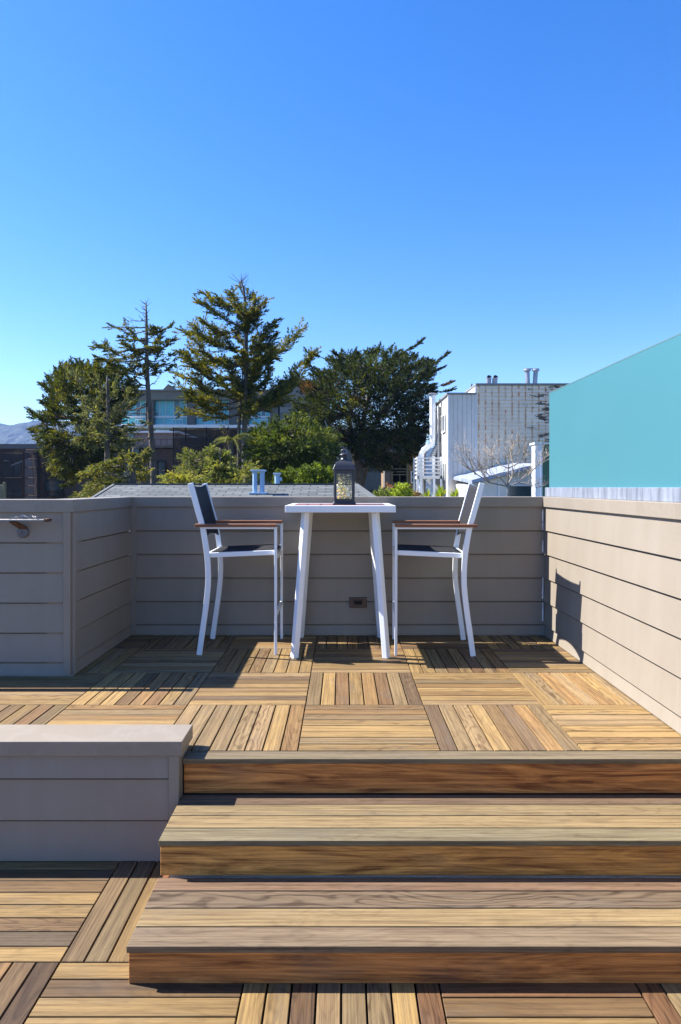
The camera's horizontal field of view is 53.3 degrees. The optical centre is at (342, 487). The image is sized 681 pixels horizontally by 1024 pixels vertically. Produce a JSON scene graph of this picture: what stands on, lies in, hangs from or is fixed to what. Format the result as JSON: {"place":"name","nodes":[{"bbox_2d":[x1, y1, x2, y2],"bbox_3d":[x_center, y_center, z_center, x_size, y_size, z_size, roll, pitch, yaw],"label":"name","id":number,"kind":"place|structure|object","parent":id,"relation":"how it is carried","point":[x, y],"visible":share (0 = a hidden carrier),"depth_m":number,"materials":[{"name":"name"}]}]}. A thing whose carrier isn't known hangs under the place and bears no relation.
{"place":"outdoors","nodes":[
{"label":"outdoors","id":0,"kind":"place"},
{"bbox_2d":[124,429,174,444],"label":"terrace house","id":1,"kind":"structure","parent":0,"point":[163,436],"depth_m":52.00,"materials":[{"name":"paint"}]},
{"bbox_2d":[155,429,169,430],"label":"window","id":2,"kind":"structure","parent":1,"relation":"in","point":[155,429],"depth_m":51.91,"materials":[{"name":"teal glass"}]},
{"bbox_2d":[0,421,434,496],"bbox_3d":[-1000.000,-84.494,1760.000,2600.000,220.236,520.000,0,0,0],"label":"hills","id":3,"kind":"structure","parent":0,"point":[15,434],"depth_m":1732.24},
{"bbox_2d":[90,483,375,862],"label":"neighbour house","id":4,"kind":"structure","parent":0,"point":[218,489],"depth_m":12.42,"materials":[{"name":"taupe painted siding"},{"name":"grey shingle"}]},
{"bbox_2d":[249,470,267,493],"bbox_3d":[-1.496,-0.088,12.160,0.314,0.454,0.220,0,0,0],"label":"roof vent","id":5,"kind":"object","parent":4,"relation":"on","point":[262,481],"visible":0.89,"depth_m":12.11,"materials":[{"name":"metal"}]},
{"bbox_2d":[273,473,281,482],"bbox_3d":[-1.273,-0.128,13.310,0.184,0.314,0.220,0,0,0],"label":"roof vent","id":6,"kind":"object","parent":4,"relation":"on","point":[278,478],"visible":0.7,"depth_m":13.26,"materials":[{"name":"metal"}]},
{"bbox_2d":[116,380,425,494],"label":"apartment building","id":7,"kind":"structure","parent":0,"point":[164,401],"depth_m":80.50,"materials":[{"name":"grey glass"}]},
{"bbox_2d":[121,417,145,424],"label":"window","id":8,"kind":"structure","parent":7,"relation":"in","point":[133,419],"depth_m":80.55,"materials":[{"name":"teal glass"}]},
{"bbox_2d":[127,401,145,416],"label":"window","id":9,"kind":"structure","parent":7,"relation":"in","point":[139,403],"depth_m":80.57,"materials":[{"name":"teal glass"}]},
{"bbox_2d":[155,401,187,416],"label":"window","id":10,"kind":"structure","parent":7,"relation":"in","point":[164,408],"depth_m":80.61,"materials":[{"name":"teal glass"}]},
{"bbox_2d":[155,417,187,424],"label":"window","id":11,"kind":"structure","parent":7,"relation":"in","point":[158,420],"depth_m":80.55,"materials":[{"name":"teal glass"}]},
{"bbox_2d":[196,401,229,416],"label":"window","id":12,"kind":"structure","parent":7,"relation":"in","point":[228,411],"depth_m":80.61,"materials":[{"name":"teal glass"}]},
{"bbox_2d":[196,417,229,424],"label":"window","id":13,"kind":"structure","parent":7,"relation":"in","point":[199,421],"depth_m":80.55,"materials":[{"name":"teal glass"}]},
{"bbox_2d":[248,417,267,424],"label":"window","id":14,"kind":"structure","parent":7,"relation":"in","point":[258,420],"depth_m":80.55,"materials":[{"name":"teal glass"}]},
{"bbox_2d":[251,410,270,416],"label":"window","id":15,"kind":"structure","parent":7,"relation":"in","point":[263,414],"depth_m":80.51,"materials":[{"name":"teal glass"}]},
{"bbox_2d":[324,420,342,482],"bbox_3d":[-0.495,-0.198,27.500,1.043,5.048,0.117,0,0,0],"label":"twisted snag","id":16,"kind":"object","parent":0,"point":[336,457],"visible":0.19,"depth_m":27.46,"materials":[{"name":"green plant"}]},
{"bbox_2d":[0,0,680,447],"label":"sky","id":17,"kind":"structure","parent":0,"point":[496,183],"materials":[{"name":"blue"}]},
{"bbox_2d":[236,983,446,1023],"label":"membrane","id":18,"kind":"object","parent":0,"point":[341,1003],"depth_m":2.04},
{"bbox_2d":[0,861,680,1023],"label":"deck floor","id":19,"kind":"structure","parent":18,"relation":"on","point":[67,928],"depth_m":2.07,"materials":[{"name":"brown wood"}]},
{"bbox_2d":[0,725,192,861],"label":"planter side wall","id":20,"kind":"structure","parent":19,"relation":"on","point":[91,792],"depth_m":2.78,"materials":[{"name":"beige paint"}]},
{"bbox_2d":[126,751,680,982],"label":"wooden steps","id":21,"kind":"structure","parent":19,"relation":"on","point":[417,889],"depth_m":2.45,"materials":[{"name":"brown wood"}]},
{"bbox_2d":[183,636,680,794],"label":"deck membrane","id":22,"kind":"object","parent":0,"point":[405,793],"depth_m":2.83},
{"bbox_2d":[0,635,680,750],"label":"deck floor","id":23,"kind":"structure","parent":22,"relation":"on","point":[495,693],"depth_m":3.65,"materials":[{"name":"brown wood"}]},
{"bbox_2d":[0,499,84,675],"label":"handrail parapet wall","id":24,"kind":"structure","parent":23,"relation":"on","point":[30,589],"depth_m":4.04,"materials":[{"name":"beige paint"}]},
{"bbox_2d":[0,518,51,537],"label":"handrail","id":25,"kind":"object","parent":24,"relation":"attached to","point":[22,531],"visible":1,"depth_m":3.97,"materials":[{"name":"metal"}]},
{"bbox_2d":[47,497,131,675],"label":"return parapet wall","id":26,"kind":"structure","parent":23,"relation":"on","point":[101,529],"depth_m":4.48,"materials":[{"name":"beige paint"}]},
{"bbox_2d":[188,483,282,654],"bbox_3d":[-0.737,0.547,4.800,0.600,1.159,0.538,0,0,0],"label":"bar chair","id":27,"kind":"object","parent":23,"relation":"on","point":[208,522],"visible":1,"depth_m":4.58,"materials":[{"name":"white metal"}]},
{"bbox_2d":[130,497,544,635],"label":"back parapet wall","id":28,"kind":"structure","parent":23,"relation":"on","point":[505,566],"depth_m":5.16,"materials":[{"name":"beige paint"}]},
{"bbox_2d":[349,597,366,607],"bbox_3d":[0.121,0.873,5.146,0.132,0.080,0.024,0,0,0],"label":"outdoor outlet","id":29,"kind":"object","parent":28,"relation":"attached to","point":[357,602],"visible":1,"depth_m":5.15,"materials":[{"name":"brown plastic"}]},
{"bbox_2d":[285,503,395,658],"bbox_3d":[-0.011,0.621,4.775,0.724,1.006,0.690,0,0,0],"label":"bar table","id":30,"kind":"object","parent":23,"relation":"on","point":[307,510],"visible":0.97,"depth_m":4.47,"materials":[{"name":"white metal"}]},
{"bbox_2d":[333,449,355,504],"bbox_3d":[0.015,-0.076,4.720,0.159,0.387,0.159,0,0,-2],"label":"lantern","id":31,"kind":"object","parent":30,"relation":"on","point":[343,465],"visible":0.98,"depth_m":4.65,"materials":[{"name":"black metal"}]},
{"bbox_2d":[336,473,351,498],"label":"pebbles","id":32,"kind":"object","parent":31,"relation":"in","point":[341,486],"visible":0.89,"depth_m":4.71,"materials":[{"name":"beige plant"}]},
{"bbox_2d":[392,483,484,655],"bbox_3d":[0.660,0.547,4.774,0.600,1.159,0.538,0,0,3],"label":"bar chair","id":33,"kind":"object","parent":23,"relation":"on","point":[464,524],"visible":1,"depth_m":4.55,"materials":[{"name":"white metal"}]},
{"bbox_2d":[542,497,680,734],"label":"parapet wall","id":34,"kind":"structure","parent":23,"relation":"on","point":[612,592],"depth_m":3.74,"materials":[{"name":"beige paint"}]},
{"bbox_2d":[545,332,680,502],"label":"glass screen","id":35,"kind":"object","parent":34,"relation":"on","point":[615,431],"visible":1,"depth_m":3.89,"materials":[{"name":"teal glass"}]},
{"bbox_2d":[435,383,568,496],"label":"corrugated building","id":36,"kind":"structure","parent":0,"point":[477,412],"depth_m":30.01,"materials":[{"name":"white paint"}]},
{"bbox_2d":[419,393,440,495],"bbox_3d":[4.165,-1.075,32.200,1.071,6.798,0.440,0,0,0],"label":"exhaust duct","id":37,"kind":"object","parent":36,"relation":"attached to","point":[428,445],"visible":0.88,"depth_m":32.08,"materials":[{"name":"white metal"}]},
{"bbox_2d":[441,414,445,433],"bbox_3d":[4.664,-2.936,31.275,0.076,0.820,1.030,0,0,0],"label":"window","id":38,"kind":"structure","parent":36,"relation":"in","point":[443,418],"depth_m":31.24,"materials":[{"name":"white glass"}]},
{"bbox_2d":[442,463,445,480],"bbox_3d":[4.664,-0.726,31.275,0.076,0.800,1.030,0,0,0],"label":"window","id":39,"kind":"structure","parent":36,"relation":"in","point":[443,464],"depth_m":31.01,"materials":[{"name":"white glass"}]},
{"bbox_2d":[486,375,491,382],"bbox_3d":[6.693,-4.838,30.979,0.253,0.587,0.281,0,0,0],"label":"elbow flue","id":40,"kind":"object","parent":36,"relation":"on","point":[488,378],"visible":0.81,"depth_m":30.90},
{"bbox_2d":[492,375,497,382],"bbox_3d":[6.985,-4.838,30.979,0.252,0.587,0.281,0,0,0],"label":"elbow flue","id":41,"kind":"object","parent":36,"relation":"on","point":[494,378],"visible":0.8,"depth_m":30.89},
{"bbox_2d":[523,368,539,382],"bbox_3d":[8.795,-5.034,31.500,0.740,0.992,0.331,0,0,0],"label":"twin flue","id":42,"kind":"object","parent":36,"relation":"on","point":[527,374],"visible":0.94,"depth_m":31.42,"materials":[{"name":"silver metal"}]},
{"bbox_2d":[530,442,548,530],"bbox_3d":[7.977,0.350,24.245,2.379,3.947,0.610,0,0,0],"label":"vent pipe","id":43,"kind":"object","parent":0,"point":[541,471],"depth_m":24.00,"materials":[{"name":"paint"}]},
{"bbox_3d":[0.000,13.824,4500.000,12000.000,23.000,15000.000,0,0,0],"label":"ground","id":44,"kind":"structure","parent":0,"visible":0},
{"bbox_2d":[0,482,5,498],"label":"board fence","id":45,"kind":"object","parent":44,"relation":"on","point":[3,491],"visible":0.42,"depth_m":25.98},
{"bbox_2d":[24,356,143,497],"bbox_3d":[-11.855,-1.886,30.987,5.924,8.466,5.442,0,0,0],"label":"round pine","id":46,"kind":"object","parent":44,"relation":"on","point":[55,442],"visible":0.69,"depth_m":29.73,"materials":[{"name":"green plant"}]},
{"bbox_2d":[63,368,152,488],"bbox_3d":[-8.809,-1.123,25.190,3.237,6.894,2.374,0,0,28],"label":"feathery cedar","id":47,"kind":"object","parent":44,"relation":"on","point":[104,434],"visible":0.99,"depth_m":24.89,"materials":[{"name":"green plant"}]},
{"bbox_2d":[68,446,154,497],"bbox_3d":[-7.397,0.508,21.342,3.160,3.632,2.209,0,0,18],"label":"cedar","id":48,"kind":"object","parent":44,"relation":"on","point":[107,465],"visible":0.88,"depth_m":21.00,"materials":[{"name":"plant"}]},
{"bbox_2d":[0,427,257,498],"bbox_3d":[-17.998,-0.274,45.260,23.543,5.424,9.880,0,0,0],"label":"scaffolded building","id":49,"kind":"structure","parent":44,"relation":"on","point":[164,459],"depth_m":41.95,"materials":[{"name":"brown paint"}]},
{"bbox_2d":[121,463,130,481],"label":"window","id":50,"kind":"structure","parent":49,"relation":"in","point":[121,463],"depth_m":41.92,"materials":[{"name":"grey glass"}]},
{"bbox_2d":[157,461,165,475],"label":"window","id":51,"kind":"structure","parent":49,"relation":"in","point":[161,465],"depth_m":41.92,"materials":[{"name":"grey glass"}]},
{"bbox_2d":[88,298,181,482],"bbox_3d":[-7.960,-2.514,25.914,3.773,9.676,2.981,0,0,0],"label":"thin cypress","id":52,"kind":"object","parent":44,"relation":"on","point":[138,352],"visible":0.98,"depth_m":25.91,"materials":[{"name":"green plant"}]},
{"bbox_2d":[156,464,209,482],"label":"spreading juniper","id":53,"kind":"object","parent":44,"relation":"on","point":[184,476],"visible":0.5,"depth_m":17.53,"materials":[{"name":"green plant"}]},
{"bbox_2d":[174,446,209,476],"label":"weeping juniper","id":54,"kind":"object","parent":44,"relation":"on","point":[197,461],"visible":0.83,"depth_m":21.61,"materials":[{"name":"green plant"}]},
{"bbox_2d":[201,443,243,482],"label":"young cedar","id":55,"kind":"object","parent":44,"relation":"on","point":[218,460],"visible":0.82,"depth_m":18.94,"materials":[{"name":"green plant"}]},
{"bbox_2d":[212,433,256,474],"bbox_3d":[-3.859,0.203,24.073,2.133,4.253,1.540,0,0,0],"label":"palm tree","id":56,"kind":"object","parent":44,"relation":"on","point":[231,443],"visible":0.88,"depth_m":23.93,"materials":[{"name":"green plant"}]},
{"bbox_2d":[225,459,262,482],"bbox_3d":[-2.773,0.758,18.589,1.166,3.131,2.463,0,0,0],"label":"bush","id":57,"kind":"object","parent":44,"relation":"on","point":[246,474],"visible":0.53,"depth_m":18.21,"materials":[{"name":"green plant"}]},
{"bbox_2d":[168,272,321,474],"bbox_3d":[-4.194,-3.316,28.209,6.217,11.280,4.565,0,0,-23],"label":"tall cypress","id":58,"kind":"object","parent":44,"relation":"on","point":[241,391],"visible":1,"depth_m":27.82,"materials":[{"name":"green plant"}]},
{"bbox_2d":[270,466,300,482],"bbox_3d":[-1.637,0.798,21.002,1.194,3.059,1.757,0,0,0],"label":"laurel hedge","id":59,"kind":"object","parent":44,"relation":"on","point":[288,474],"visible":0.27,"depth_m":20.57,"materials":[{"name":"green plant"}]},
{"bbox_2d":[237,411,346,482],"bbox_3d":[-1.842,-0.277,25.012,4.206,5.203,3.975,0,0,0],"label":"green thicket","id":60,"kind":"object","parent":44,"relation":"on","point":[278,449],"visible":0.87,"depth_m":24.08,"materials":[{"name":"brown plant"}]},
{"bbox_2d":[294,461,336,482],"bbox_3d":[-0.764,0.768,20.003,1.336,3.118,2.176,0,0,0],"label":"clipped hedge","id":61,"kind":"object","parent":44,"relation":"on","point":[316,470],"visible":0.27,"depth_m":19.40,"materials":[{"name":"green plant"}]},
{"bbox_2d":[287,336,457,487],"bbox_3d":[1.526,-2.789,35.989,9.232,10.232,7.280,0,0,0],"label":"dark cypress","id":62,"kind":"object","parent":44,"relation":"on","point":[377,454],"visible":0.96,"depth_m":34.38,"materials":[{"name":"green plant"}]},
{"bbox_2d":[372,485,390,496],"bbox_3d":[1.344,1.123,23.003,0.996,2.410,1.123,0,0,0],"label":"garden shrub","id":63,"kind":"object","parent":44,"relation":"on","point":[382,493],"visible":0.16,"depth_m":22.80,"materials":[{"name":"green plant"}]},
{"bbox_2d":[383,482,392,494],"bbox_3d":[1.699,1.050,24.982,0.520,2.556,0.748,0,0,0],"label":"flowering shrub","id":64,"kind":"object","parent":44,"relation":"on","point":[388,486],"visible":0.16,"depth_m":24.91,"materials":[{"name":"brown plant"}]},
{"bbox_2d":[389,482,414,496],"bbox_3d":[1.940,1.063,22.047,0.902,2.529,1.238,0,0,0],"label":"lime shrub","id":65,"kind":"object","parent":44,"relation":"on","point":[399,490],"visible":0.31,"depth_m":21.74,"materials":[{"name":"green plant"}]},
{"bbox_2d":[381,450,426,494],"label":"ochre house","id":66,"kind":"structure","parent":44,"relation":"on","point":[403,474],"depth_m":44.02,"materials":[{"name":"paint"}]},
{"bbox_2d":[411,471,425,482],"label":"window","id":67,"kind":"structure","parent":66,"relation":"in","point":[411,471],"depth_m":43.91,"materials":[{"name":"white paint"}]},
{"bbox_2d":[411,490,422,496],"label":"reddish shrub","id":68,"kind":"object","parent":44,"relation":"on","point":[417,494],"visible":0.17,"depth_m":23.89,"materials":[{"name":"brown plant"}]},
{"bbox_2d":[421,488,431,496],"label":"spiky plant","id":69,"kind":"object","parent":44,"relation":"on","point":[427,494],"visible":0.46,"depth_m":20.96,"materials":[{"name":"green plant"}]},
{"bbox_2d":[413,443,444,496],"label":"exterior staircase","id":70,"kind":"structure","parent":44,"relation":"on","point":[431,482],"depth_m":31.00,"materials":[{"name":"white paint"}]},
{"bbox_2d":[433,485,447,496],"bbox_3d":[2.969,1.105,19.980,0.754,2.438,0.787,0,0,0],"label":"spiky plant","id":71,"kind":"object","parent":44,"relation":"on","point":[440,492],"visible":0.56,"depth_m":19.92,"materials":[{"name":"green plant"}]},
{"bbox_2d":[448,487,460,496],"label":"spiky plant","id":72,"kind":"object","parent":44,"relation":"on","point":[455,493],"visible":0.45,"depth_m":20.45,"materials":[{"name":"green plant"}]},
{"bbox_2d":[453,463,531,496],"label":"lean to building","id":73,"kind":"structure","parent":44,"relation":"on","point":[515,490],"depth_m":26.00,"materials":[{"name":"white paint"}]},
{"bbox_2d":[447,424,548,496],"bbox_3d":[4.082,0.380,17.169,3.164,3.890,1.495,0,0,-16],"label":"bare tree","id":74,"kind":"object","parent":44,"relation":"on","point":[483,470],"visible":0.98,"depth_m":17.00,"materials":[{"name":"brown plant"}]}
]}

